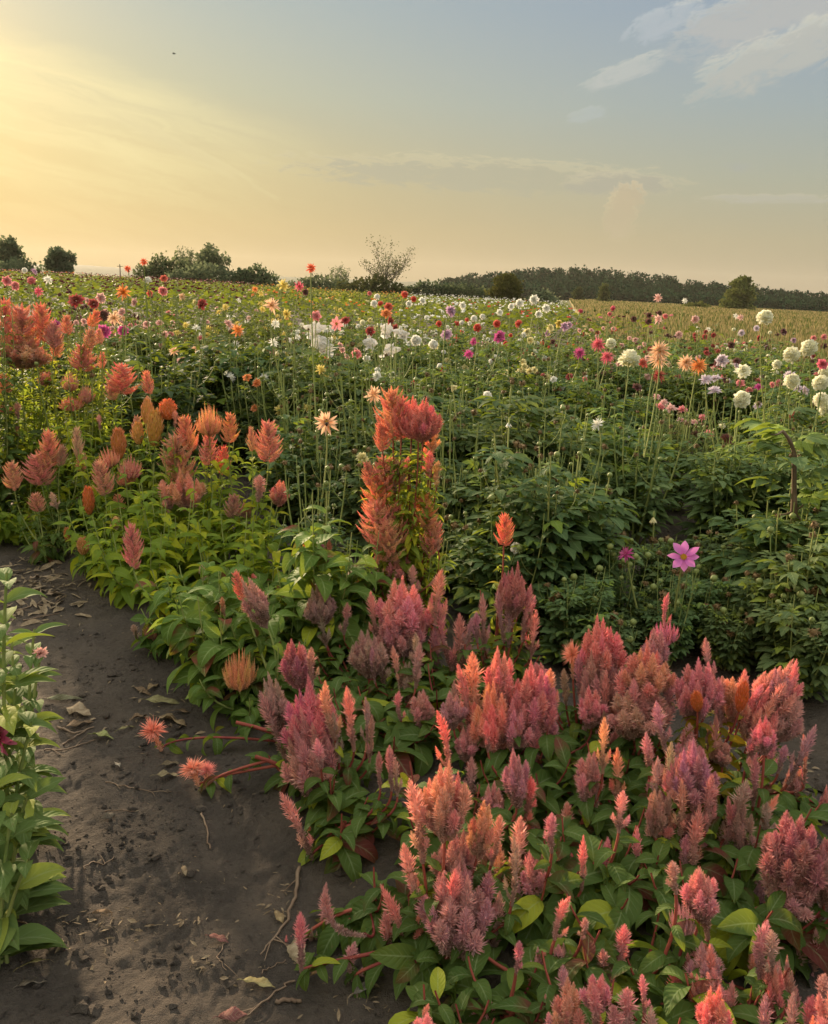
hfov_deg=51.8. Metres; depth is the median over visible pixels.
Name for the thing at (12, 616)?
zinnia plant
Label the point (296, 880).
twig
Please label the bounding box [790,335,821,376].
dahlia plant
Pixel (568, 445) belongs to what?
dahlia plant
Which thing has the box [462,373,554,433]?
dahlia plant
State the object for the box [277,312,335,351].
dahlia plant
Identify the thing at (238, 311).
dahlia plant
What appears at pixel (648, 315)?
dahlia plant
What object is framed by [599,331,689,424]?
dahlia plant
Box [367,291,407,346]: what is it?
dahlia plant
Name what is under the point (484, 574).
dahlia plant
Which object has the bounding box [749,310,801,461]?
dahlia plant
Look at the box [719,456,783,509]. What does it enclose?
dahlia plant
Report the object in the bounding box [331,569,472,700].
celosia plant
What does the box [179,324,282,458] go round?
dahlia plant
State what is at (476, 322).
dahlia plant
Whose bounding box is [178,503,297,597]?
celosia plant
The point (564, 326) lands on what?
dahlia plant
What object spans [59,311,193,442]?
dahlia plant
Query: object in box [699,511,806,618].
dahlia plant
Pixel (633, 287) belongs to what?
forest
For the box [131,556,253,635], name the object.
celosia plant
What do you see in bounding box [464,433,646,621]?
dahlia plant
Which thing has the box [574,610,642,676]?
dahlia plant
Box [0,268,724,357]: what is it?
dahlia field
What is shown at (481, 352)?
dahlia plant
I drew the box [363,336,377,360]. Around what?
organza bag
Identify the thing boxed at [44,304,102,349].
dahlia plant
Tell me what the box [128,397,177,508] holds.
celosia plant
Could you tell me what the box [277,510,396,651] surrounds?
celosia plant
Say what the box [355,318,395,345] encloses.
dahlia plant
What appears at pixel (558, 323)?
dahlia plant
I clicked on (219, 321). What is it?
dahlia plant
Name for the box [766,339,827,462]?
dahlia plant
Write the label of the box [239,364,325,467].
dahlia plant
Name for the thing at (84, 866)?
twig
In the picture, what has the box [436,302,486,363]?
dahlia plant
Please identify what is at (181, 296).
dahlia plant
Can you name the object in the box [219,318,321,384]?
dahlia plant
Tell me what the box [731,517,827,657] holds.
dahlia plant
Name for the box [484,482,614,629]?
dahlia plant
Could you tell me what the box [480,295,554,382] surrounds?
dahlia plant
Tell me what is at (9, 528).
celosia plant
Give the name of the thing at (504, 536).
celosia plant
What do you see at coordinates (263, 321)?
dahlia plant
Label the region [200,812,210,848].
twig
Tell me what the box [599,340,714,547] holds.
dahlia plant
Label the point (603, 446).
dahlia plant
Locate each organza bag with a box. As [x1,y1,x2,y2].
[303,321,326,366]
[311,335,337,382]
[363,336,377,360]
[379,343,401,388]
[380,323,392,386]
[392,329,411,381]
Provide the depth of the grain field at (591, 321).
48.52 m
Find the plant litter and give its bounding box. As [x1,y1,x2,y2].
[0,557,818,1021]
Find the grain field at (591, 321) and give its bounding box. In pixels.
[569,300,746,351]
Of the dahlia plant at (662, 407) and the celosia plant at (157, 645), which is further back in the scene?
the dahlia plant at (662, 407)
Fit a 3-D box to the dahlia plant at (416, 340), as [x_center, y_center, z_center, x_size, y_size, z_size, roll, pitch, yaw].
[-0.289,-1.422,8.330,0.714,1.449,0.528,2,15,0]
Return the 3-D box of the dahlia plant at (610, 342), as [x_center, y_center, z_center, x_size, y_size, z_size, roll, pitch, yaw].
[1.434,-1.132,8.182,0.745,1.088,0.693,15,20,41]
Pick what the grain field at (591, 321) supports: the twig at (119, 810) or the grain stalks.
the grain stalks
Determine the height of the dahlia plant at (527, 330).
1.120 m
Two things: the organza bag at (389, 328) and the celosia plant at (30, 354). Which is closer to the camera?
the celosia plant at (30, 354)
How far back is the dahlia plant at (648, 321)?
11.47 m
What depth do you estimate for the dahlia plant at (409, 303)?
12.80 m
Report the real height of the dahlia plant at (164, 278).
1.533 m
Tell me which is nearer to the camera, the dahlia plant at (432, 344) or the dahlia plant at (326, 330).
the dahlia plant at (432, 344)
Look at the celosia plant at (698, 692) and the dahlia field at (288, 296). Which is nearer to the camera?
the celosia plant at (698, 692)
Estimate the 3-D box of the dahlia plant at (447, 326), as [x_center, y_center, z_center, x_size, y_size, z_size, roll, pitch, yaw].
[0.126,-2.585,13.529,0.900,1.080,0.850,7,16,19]
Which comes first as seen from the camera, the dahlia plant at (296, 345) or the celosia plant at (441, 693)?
the celosia plant at (441, 693)
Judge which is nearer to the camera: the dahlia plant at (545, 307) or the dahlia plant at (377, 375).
the dahlia plant at (377, 375)
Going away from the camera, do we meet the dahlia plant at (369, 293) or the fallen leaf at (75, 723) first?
the fallen leaf at (75, 723)
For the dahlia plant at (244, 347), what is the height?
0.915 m
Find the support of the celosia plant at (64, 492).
on the ground
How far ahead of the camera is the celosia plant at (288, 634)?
3.17 m
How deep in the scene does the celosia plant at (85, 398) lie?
5.15 m
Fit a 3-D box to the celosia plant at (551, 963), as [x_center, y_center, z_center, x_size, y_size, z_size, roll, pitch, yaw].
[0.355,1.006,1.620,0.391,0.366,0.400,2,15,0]
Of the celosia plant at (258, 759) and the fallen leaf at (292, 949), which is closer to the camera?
the fallen leaf at (292, 949)
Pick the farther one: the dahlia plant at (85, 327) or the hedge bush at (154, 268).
the hedge bush at (154, 268)
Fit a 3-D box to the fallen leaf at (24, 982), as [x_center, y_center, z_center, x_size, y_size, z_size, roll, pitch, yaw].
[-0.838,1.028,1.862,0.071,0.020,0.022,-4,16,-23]
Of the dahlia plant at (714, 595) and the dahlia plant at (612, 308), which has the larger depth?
the dahlia plant at (612, 308)
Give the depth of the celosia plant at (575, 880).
1.96 m
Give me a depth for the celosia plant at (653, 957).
1.77 m
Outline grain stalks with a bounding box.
[569,298,827,376]
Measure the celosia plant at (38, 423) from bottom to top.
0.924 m
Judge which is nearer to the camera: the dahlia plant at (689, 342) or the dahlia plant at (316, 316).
the dahlia plant at (316, 316)
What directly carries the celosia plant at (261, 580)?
on the ground
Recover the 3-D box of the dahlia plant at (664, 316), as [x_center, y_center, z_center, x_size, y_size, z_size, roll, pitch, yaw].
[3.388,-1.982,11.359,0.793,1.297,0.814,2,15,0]
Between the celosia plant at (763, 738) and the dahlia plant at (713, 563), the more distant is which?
the dahlia plant at (713, 563)
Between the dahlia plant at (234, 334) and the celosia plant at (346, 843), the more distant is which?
the dahlia plant at (234, 334)
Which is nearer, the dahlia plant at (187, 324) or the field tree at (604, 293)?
the dahlia plant at (187, 324)
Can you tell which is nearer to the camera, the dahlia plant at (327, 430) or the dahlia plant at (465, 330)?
the dahlia plant at (327, 430)
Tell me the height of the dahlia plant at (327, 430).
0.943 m
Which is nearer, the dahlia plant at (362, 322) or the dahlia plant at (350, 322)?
the dahlia plant at (362, 322)
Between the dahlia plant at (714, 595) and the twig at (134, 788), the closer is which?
the twig at (134, 788)
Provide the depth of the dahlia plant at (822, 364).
7.16 m
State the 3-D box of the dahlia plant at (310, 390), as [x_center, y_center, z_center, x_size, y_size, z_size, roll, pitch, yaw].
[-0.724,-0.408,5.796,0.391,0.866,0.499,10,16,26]
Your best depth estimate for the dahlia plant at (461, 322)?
9.76 m
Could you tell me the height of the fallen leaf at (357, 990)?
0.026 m
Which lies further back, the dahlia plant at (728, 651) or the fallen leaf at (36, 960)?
the dahlia plant at (728, 651)
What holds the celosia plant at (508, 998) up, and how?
on the ground
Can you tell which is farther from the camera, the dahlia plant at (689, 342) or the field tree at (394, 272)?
the field tree at (394, 272)
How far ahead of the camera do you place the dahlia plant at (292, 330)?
13.03 m
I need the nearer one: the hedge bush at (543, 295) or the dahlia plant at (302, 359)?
the dahlia plant at (302, 359)
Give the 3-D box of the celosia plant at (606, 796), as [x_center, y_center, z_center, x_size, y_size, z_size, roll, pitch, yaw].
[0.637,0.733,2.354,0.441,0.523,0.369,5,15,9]
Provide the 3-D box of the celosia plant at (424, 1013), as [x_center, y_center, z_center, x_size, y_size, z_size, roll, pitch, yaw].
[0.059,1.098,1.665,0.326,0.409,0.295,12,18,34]
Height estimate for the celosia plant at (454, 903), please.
0.666 m
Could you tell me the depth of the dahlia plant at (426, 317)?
10.40 m
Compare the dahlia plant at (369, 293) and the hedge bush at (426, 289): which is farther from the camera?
the hedge bush at (426, 289)
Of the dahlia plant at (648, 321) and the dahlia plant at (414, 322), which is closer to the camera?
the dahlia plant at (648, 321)
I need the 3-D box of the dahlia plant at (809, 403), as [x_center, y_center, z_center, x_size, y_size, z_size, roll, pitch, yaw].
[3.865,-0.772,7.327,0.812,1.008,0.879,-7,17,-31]
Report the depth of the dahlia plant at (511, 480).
4.26 m
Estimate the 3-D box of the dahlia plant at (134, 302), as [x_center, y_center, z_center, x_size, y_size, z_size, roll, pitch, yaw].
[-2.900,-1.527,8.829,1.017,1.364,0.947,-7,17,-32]
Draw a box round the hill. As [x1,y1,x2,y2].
[34,265,439,287]
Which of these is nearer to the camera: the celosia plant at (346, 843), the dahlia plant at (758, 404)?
the celosia plant at (346, 843)
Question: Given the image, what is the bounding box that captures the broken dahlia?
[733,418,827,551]
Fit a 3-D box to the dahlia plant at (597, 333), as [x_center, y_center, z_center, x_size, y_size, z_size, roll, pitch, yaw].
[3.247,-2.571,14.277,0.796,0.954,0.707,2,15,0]
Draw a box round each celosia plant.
[0,296,64,512]
[0,297,30,519]
[0,374,65,497]
[0,483,54,545]
[1,460,77,564]
[11,406,109,529]
[20,426,89,548]
[44,310,115,487]
[52,497,173,591]
[53,406,144,538]
[62,459,124,579]
[73,454,182,548]
[79,426,142,535]
[83,499,210,609]
[92,362,159,501]
[121,522,229,628]
[126,474,226,585]
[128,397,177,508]
[130,601,228,664]
[131,426,246,533]
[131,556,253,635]
[138,715,290,758]
[147,571,301,706]
[157,413,212,540]
[177,401,250,563]
[177,751,342,798]
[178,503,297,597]
[185,647,305,735]
[205,555,294,617]
[212,582,344,689]
[217,412,288,565]
[218,570,318,722]
[258,638,383,835]
[264,491,383,679]
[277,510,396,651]
[279,745,412,881]
[284,867,419,975]
[293,710,528,999]
[303,584,407,703]
[313,643,464,764]
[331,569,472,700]
[333,680,456,787]
[350,385,454,636]
[366,632,486,737]
[370,447,456,636]
[375,748,540,876]
[388,981,525,1023]
[407,941,587,1023]
[424,815,558,950]
[430,896,723,1018]
[431,973,625,1023]
[434,645,608,783]
[451,720,626,828]
[456,561,548,691]
[457,812,611,956]
[469,512,523,663]
[506,718,632,861]
[519,951,659,1023]
[521,790,657,943]
[522,614,650,767]
[554,985,818,1023]
[556,860,756,1018]
[562,701,726,850]
[579,593,727,802]
[591,737,738,880]
[605,920,805,1023]
[620,833,808,977]
[645,810,827,987]
[646,779,778,903]
[651,657,778,804]
[655,963,827,1023]
[674,659,827,824]
[701,714,827,890]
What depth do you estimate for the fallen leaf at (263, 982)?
1.88 m
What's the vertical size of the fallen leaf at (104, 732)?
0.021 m
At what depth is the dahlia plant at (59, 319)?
12.37 m
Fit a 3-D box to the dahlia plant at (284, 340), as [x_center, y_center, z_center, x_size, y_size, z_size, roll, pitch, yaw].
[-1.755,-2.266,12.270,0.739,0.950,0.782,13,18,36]
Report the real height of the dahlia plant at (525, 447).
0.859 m
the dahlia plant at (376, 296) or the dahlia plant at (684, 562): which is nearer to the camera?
the dahlia plant at (684, 562)
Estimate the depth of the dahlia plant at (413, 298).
9.54 m
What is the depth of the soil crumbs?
2.34 m
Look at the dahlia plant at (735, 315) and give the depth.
14.26 m
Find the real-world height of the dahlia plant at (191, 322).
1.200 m
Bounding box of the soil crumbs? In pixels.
[0,492,827,1023]
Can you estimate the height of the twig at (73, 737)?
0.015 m
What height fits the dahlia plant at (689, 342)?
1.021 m
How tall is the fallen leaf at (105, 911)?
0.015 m
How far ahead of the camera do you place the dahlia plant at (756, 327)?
13.49 m
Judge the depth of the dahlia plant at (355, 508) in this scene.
4.78 m
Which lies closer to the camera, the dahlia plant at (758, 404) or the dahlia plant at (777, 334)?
the dahlia plant at (758, 404)
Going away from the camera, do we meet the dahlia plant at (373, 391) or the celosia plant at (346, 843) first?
the celosia plant at (346, 843)
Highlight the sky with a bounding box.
[0,0,827,295]
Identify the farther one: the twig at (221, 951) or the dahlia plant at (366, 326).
the dahlia plant at (366, 326)
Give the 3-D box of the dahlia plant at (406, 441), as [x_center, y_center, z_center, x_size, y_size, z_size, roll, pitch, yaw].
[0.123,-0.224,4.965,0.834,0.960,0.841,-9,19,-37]
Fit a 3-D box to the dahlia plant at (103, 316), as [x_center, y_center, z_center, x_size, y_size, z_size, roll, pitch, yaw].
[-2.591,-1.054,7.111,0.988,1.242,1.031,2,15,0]
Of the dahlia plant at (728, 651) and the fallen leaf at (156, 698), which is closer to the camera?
the fallen leaf at (156, 698)
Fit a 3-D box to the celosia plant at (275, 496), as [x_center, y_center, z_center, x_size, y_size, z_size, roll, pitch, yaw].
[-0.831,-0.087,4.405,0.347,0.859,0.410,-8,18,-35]
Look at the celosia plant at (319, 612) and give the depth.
3.09 m
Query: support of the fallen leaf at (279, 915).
on the ground
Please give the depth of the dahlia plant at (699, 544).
4.16 m
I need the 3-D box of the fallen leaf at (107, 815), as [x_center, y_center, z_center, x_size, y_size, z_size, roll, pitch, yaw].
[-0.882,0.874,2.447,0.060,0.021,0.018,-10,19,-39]
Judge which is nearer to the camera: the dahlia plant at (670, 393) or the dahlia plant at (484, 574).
the dahlia plant at (484, 574)
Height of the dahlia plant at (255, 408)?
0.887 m
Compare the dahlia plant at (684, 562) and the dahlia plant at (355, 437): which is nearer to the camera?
the dahlia plant at (684, 562)
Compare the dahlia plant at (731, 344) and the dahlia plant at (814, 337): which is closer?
the dahlia plant at (731, 344)
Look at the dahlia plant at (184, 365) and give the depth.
7.33 m
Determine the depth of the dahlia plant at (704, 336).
13.42 m
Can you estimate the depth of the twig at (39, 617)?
3.85 m
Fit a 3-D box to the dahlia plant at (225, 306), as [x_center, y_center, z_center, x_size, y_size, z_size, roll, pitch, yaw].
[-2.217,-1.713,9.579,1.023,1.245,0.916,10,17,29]
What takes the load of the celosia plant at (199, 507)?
on the ground
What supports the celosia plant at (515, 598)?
on the ground
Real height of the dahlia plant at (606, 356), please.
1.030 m
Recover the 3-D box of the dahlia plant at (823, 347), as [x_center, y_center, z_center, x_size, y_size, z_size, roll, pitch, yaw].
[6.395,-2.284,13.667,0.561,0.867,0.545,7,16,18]
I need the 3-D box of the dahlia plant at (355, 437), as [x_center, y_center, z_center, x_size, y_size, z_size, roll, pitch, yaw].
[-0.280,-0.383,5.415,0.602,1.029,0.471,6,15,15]
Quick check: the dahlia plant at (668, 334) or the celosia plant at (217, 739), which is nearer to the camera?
the celosia plant at (217, 739)
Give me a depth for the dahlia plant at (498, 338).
7.06 m
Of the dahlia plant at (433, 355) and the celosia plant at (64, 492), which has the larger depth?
the dahlia plant at (433, 355)
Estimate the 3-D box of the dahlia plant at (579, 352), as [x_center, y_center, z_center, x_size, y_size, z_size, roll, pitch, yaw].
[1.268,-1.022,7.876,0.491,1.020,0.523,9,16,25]
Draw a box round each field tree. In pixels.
[0,234,27,266]
[42,246,77,277]
[174,245,195,266]
[192,242,232,278]
[328,264,350,281]
[358,234,418,288]
[484,272,523,302]
[570,286,584,299]
[594,283,612,300]
[715,274,758,309]
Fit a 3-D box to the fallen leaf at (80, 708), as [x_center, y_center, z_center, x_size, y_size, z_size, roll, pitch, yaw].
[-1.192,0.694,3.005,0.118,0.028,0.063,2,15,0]
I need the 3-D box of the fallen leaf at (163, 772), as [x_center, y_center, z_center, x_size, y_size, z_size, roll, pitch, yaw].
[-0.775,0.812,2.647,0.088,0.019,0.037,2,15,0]
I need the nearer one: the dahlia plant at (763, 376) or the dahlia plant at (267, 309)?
the dahlia plant at (763, 376)
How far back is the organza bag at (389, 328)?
7.63 m
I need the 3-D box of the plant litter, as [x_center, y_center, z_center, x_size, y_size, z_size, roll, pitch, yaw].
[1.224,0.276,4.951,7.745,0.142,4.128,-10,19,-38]
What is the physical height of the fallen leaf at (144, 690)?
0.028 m
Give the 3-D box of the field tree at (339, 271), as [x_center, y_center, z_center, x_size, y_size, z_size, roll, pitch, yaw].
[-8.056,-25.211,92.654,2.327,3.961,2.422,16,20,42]
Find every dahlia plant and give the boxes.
[0,277,115,438]
[1,275,32,412]
[12,268,82,376]
[28,293,146,505]
[28,304,87,331]
[31,269,76,325]
[32,275,106,371]
[34,310,154,438]
[39,319,78,374]
[42,293,86,319]
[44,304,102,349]
[50,306,87,338]
[59,290,102,319]
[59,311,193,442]
[61,309,112,342]
[62,266,130,367]
[63,307,92,331]
[68,320,106,342]
[72,298,144,344]
[75,326,158,376]
[81,308,169,343]
[84,283,145,468]
[85,258,225,484]
[95,298,179,363]
[104,311,131,337]
[107,301,159,324]
[109,296,193,338]
[110,318,173,353]
[113,276,194,425]
[126,311,156,327]
[127,275,188,336]
[133,321,203,366]
[134,307,206,347]
[146,290,152,322]
[146,309,209,343]
[153,298,197,330]
[163,320,256,452]
[165,312,225,353]
[170,293,204,336]
[172,298,217,417]
[174,310,230,353]
[174,322,224,343]
[178,304,272,354]
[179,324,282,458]
[181,322,238,349]
[182,299,226,338]
[190,298,249,339]
[207,306,254,350]
[215,337,289,470]
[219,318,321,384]
[220,298,268,333]
[222,336,266,357]
[226,320,259,349]
[229,298,292,351]
[230,337,307,432]
[236,366,290,472]
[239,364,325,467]
[240,286,289,352]
[243,401,352,526]
[247,301,293,337]
[248,311,284,334]
[252,332,377,439]
[262,298,330,481]
[265,322,309,355]
[266,282,304,363]
[267,309,298,352]
[271,411,360,573]
[273,316,358,379]
[277,278,334,405]
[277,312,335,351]
[279,289,337,343]
[281,321,309,355]
[281,388,333,482]
[284,328,347,364]
[285,348,347,403]
[288,372,373,457]
[289,264,349,532]
[300,324,360,371]
[306,323,356,345]
[307,395,380,507]
[322,357,402,458]
[323,370,399,505]
[324,305,360,346]
[327,315,392,370]
[327,316,357,373]
[327,452,424,555]
[333,309,411,412]
[334,308,393,340]
[334,445,380,547]
[340,367,418,422]
[341,385,466,489]
[343,294,420,385]
[348,341,435,443]
[349,325,412,364]
[349,338,399,375]
[349,349,385,391]
[350,291,421,391]
[352,377,490,443]
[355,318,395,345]
[362,315,440,370]
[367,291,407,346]
[367,302,400,388]
[368,389,492,513]
[377,323,410,343]
[379,296,435,385]
[385,352,451,410]
[387,467,461,571]
[393,320,427,350]
[394,297,445,370]
[397,300,419,362]
[399,315,449,353]
[402,339,447,395]
[403,394,504,522]
[404,321,473,377]
[407,338,473,387]
[408,305,496,433]
[408,386,483,428]
[410,316,466,376]
[416,462,464,589]
[419,318,476,362]
[422,323,505,424]
[430,381,498,470]
[432,320,501,375]
[432,349,489,385]
[432,417,576,592]
[433,495,521,606]
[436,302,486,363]
[436,379,569,501]
[445,495,567,638]
[448,315,485,346]
[451,321,487,353]
[453,320,510,390]
[454,315,534,379]
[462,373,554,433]
[463,334,502,356]
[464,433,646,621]
[466,337,475,361]
[469,320,561,430]
[473,358,560,421]
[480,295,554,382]
[480,335,514,358]
[481,411,576,460]
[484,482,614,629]
[487,331,544,377]
[488,303,541,349]
[489,322,558,358]
[494,444,566,510]
[495,310,557,373]
[497,390,624,495]
[508,299,574,376]
[510,327,554,353]
[513,322,579,415]
[513,405,590,496]
[518,438,603,484]
[522,490,645,619]
[523,328,543,385]
[524,341,575,378]
[531,565,619,668]
[534,338,616,422]
[534,347,585,452]
[536,329,555,373]
[544,330,585,379]
[545,339,595,381]
[546,338,654,455]
[547,309,606,379]
[551,320,619,402]
[551,418,607,499]
[559,322,609,367]
[559,350,617,433]
[568,349,683,518]
[570,330,652,417]
[572,326,616,354]
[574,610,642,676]
[581,556,628,614]
[583,305,624,388]
[583,312,623,382]
[584,320,645,383]
[591,331,626,354]
[598,538,662,632]
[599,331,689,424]
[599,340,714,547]
[605,355,650,394]
[616,358,676,446]
[616,547,685,651]
[618,316,658,357]
[624,511,682,599]
[625,312,675,352]
[625,319,680,391]
[626,294,684,391]
[629,403,687,480]
[632,310,676,363]
[637,314,693,387]
[638,394,660,421]
[641,541,703,667]
[642,399,685,462]
[646,314,719,433]
[646,341,715,410]
[647,356,719,510]
[654,331,691,378]
[658,402,708,478]
[661,551,720,614]
[664,298,698,352]
[666,327,699,355]
[669,390,791,549]
[671,569,738,647]
[673,315,737,420]
[673,329,726,390]
[673,357,767,446]
[676,354,752,480]
[677,354,729,477]
[678,527,731,578]
[683,344,748,390]
[684,339,719,378]
[690,334,716,369]
[692,364,775,507]
[694,592,762,673]
[699,314,752,371]
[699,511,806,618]
[700,479,827,623]
[701,341,747,382]
[709,354,786,421]
[710,328,772,384]
[715,338,784,388]
[715,339,754,378]
[716,314,751,355]
[717,371,786,443]
[717,383,777,458]
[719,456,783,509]
[729,560,820,665]
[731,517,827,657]
[732,375,827,512]
[735,502,827,616]
[739,370,801,457]
[742,328,803,383]
[746,585,827,701]
[748,325,795,373]
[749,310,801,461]
[749,366,827,426]
[752,347,815,405]
[756,356,809,388]
[759,434,827,531]
[765,359,827,438]
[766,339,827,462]
[769,333,790,358]
[776,398,827,455]
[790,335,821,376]
[797,343,826,373]
[800,388,827,413]
[802,357,827,388]
[808,334,826,383]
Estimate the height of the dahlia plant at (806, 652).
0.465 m
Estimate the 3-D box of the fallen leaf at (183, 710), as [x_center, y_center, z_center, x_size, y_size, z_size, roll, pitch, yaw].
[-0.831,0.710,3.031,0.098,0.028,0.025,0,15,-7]
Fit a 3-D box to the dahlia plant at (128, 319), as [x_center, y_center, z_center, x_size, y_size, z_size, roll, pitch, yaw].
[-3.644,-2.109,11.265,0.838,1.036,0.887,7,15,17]
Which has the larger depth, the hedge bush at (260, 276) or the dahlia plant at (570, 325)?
the hedge bush at (260, 276)
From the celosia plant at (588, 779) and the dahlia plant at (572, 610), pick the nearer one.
the celosia plant at (588, 779)
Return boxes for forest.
[435,264,827,311]
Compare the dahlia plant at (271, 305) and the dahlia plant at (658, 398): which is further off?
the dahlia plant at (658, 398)
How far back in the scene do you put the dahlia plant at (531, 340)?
10.84 m
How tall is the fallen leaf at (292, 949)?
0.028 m
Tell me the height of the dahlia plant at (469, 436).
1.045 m
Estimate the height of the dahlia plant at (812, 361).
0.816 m
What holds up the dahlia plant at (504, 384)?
on the ground
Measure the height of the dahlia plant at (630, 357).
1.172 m
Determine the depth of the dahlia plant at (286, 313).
9.08 m
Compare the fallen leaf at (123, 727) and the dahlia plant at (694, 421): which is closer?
the fallen leaf at (123, 727)
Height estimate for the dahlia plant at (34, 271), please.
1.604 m
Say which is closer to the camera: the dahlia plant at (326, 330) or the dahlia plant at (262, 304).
the dahlia plant at (326, 330)
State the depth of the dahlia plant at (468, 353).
8.86 m
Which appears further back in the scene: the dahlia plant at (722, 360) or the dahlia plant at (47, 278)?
the dahlia plant at (47, 278)
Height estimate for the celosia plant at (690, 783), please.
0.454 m
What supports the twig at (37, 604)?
on the ground
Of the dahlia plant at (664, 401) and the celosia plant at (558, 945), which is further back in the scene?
the dahlia plant at (664, 401)
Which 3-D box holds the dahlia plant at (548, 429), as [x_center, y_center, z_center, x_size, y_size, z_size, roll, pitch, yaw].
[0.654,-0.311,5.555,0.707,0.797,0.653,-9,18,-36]
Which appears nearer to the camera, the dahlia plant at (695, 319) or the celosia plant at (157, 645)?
the celosia plant at (157, 645)
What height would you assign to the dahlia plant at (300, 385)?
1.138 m
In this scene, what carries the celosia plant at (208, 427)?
on the ground
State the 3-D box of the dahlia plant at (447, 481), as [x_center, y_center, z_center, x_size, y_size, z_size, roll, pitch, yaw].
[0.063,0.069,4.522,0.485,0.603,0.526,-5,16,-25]
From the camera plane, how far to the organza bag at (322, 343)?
7.27 m
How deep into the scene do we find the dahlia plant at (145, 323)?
8.48 m
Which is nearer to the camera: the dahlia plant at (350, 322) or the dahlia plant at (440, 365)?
the dahlia plant at (440, 365)
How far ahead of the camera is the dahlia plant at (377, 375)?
6.15 m
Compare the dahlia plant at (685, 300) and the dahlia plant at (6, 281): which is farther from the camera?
the dahlia plant at (685, 300)
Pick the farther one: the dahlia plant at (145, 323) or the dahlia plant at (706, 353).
the dahlia plant at (706, 353)
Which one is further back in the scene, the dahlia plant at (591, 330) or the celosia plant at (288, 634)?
the dahlia plant at (591, 330)
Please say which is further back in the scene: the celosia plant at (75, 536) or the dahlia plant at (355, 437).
the dahlia plant at (355, 437)
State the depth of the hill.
1652.23 m
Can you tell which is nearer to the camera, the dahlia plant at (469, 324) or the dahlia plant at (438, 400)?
the dahlia plant at (438, 400)
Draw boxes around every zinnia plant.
[0,567,72,918]
[0,615,22,788]
[0,622,70,852]
[0,748,68,966]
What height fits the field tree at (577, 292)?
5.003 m
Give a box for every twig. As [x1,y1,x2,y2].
[15,595,64,611]
[23,613,59,620]
[44,736,93,756]
[56,726,93,733]
[62,731,85,744]
[83,856,113,869]
[105,781,171,795]
[105,809,134,811]
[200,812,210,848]
[215,932,237,976]
[238,980,294,1022]
[260,866,300,960]
[261,959,285,973]
[275,997,301,1004]
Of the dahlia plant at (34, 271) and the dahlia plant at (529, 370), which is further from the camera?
the dahlia plant at (34, 271)
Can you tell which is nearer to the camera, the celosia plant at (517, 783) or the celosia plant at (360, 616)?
the celosia plant at (517, 783)
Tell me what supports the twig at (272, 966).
on the ground
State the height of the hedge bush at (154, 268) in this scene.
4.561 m
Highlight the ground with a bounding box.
[0,271,827,1023]
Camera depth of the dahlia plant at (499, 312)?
12.62 m
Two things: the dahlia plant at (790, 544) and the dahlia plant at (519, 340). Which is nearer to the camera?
the dahlia plant at (790, 544)
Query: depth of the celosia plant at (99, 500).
4.81 m
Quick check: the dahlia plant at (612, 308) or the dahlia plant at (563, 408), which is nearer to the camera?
the dahlia plant at (563, 408)
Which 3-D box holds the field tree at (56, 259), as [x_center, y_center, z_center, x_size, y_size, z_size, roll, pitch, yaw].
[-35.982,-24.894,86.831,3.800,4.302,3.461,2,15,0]
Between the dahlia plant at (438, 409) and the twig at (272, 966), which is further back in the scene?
the dahlia plant at (438, 409)
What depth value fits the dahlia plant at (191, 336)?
9.12 m
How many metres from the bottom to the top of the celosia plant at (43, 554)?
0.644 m
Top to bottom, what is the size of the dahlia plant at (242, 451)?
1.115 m
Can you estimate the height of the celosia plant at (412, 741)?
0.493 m
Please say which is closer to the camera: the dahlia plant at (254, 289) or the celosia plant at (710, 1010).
the celosia plant at (710, 1010)
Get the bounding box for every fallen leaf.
[13,977,47,988]
[14,958,49,970]
[41,694,82,699]
[60,720,93,728]
[66,701,90,715]
[87,909,112,914]
[88,729,112,738]
[97,812,115,820]
[114,726,134,732]
[126,713,146,722]
[133,686,151,695]
[139,695,178,703]
[146,683,158,691]
[151,769,178,776]
[153,713,185,725]
[158,760,178,765]
[167,708,190,712]
[181,865,186,875]
[206,933,228,942]
[212,1006,246,1021]
[237,976,273,986]
[274,909,283,923]
[286,936,305,962]
[349,982,374,997]
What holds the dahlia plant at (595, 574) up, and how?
on the ground
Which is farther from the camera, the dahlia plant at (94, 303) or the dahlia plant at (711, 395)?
the dahlia plant at (711, 395)
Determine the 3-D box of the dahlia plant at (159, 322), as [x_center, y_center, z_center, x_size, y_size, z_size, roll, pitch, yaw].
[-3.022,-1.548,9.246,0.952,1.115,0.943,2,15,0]
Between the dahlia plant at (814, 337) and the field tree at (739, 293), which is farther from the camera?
the field tree at (739, 293)
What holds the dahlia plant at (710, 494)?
on the ground
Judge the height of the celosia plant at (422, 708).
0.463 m
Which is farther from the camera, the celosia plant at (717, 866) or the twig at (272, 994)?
the celosia plant at (717, 866)
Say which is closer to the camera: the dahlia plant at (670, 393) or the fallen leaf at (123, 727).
the fallen leaf at (123, 727)
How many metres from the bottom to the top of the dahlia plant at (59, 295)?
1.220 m
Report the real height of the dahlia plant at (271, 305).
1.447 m
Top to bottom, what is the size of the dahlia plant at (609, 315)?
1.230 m
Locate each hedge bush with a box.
[0,255,51,286]
[132,250,192,288]
[162,260,233,286]
[228,262,280,292]
[287,273,351,296]
[332,273,412,298]
[405,278,457,301]
[434,282,493,302]
[525,288,560,307]
[681,300,711,307]
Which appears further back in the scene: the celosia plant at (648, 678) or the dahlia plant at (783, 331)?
the dahlia plant at (783, 331)
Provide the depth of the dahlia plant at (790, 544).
3.67 m

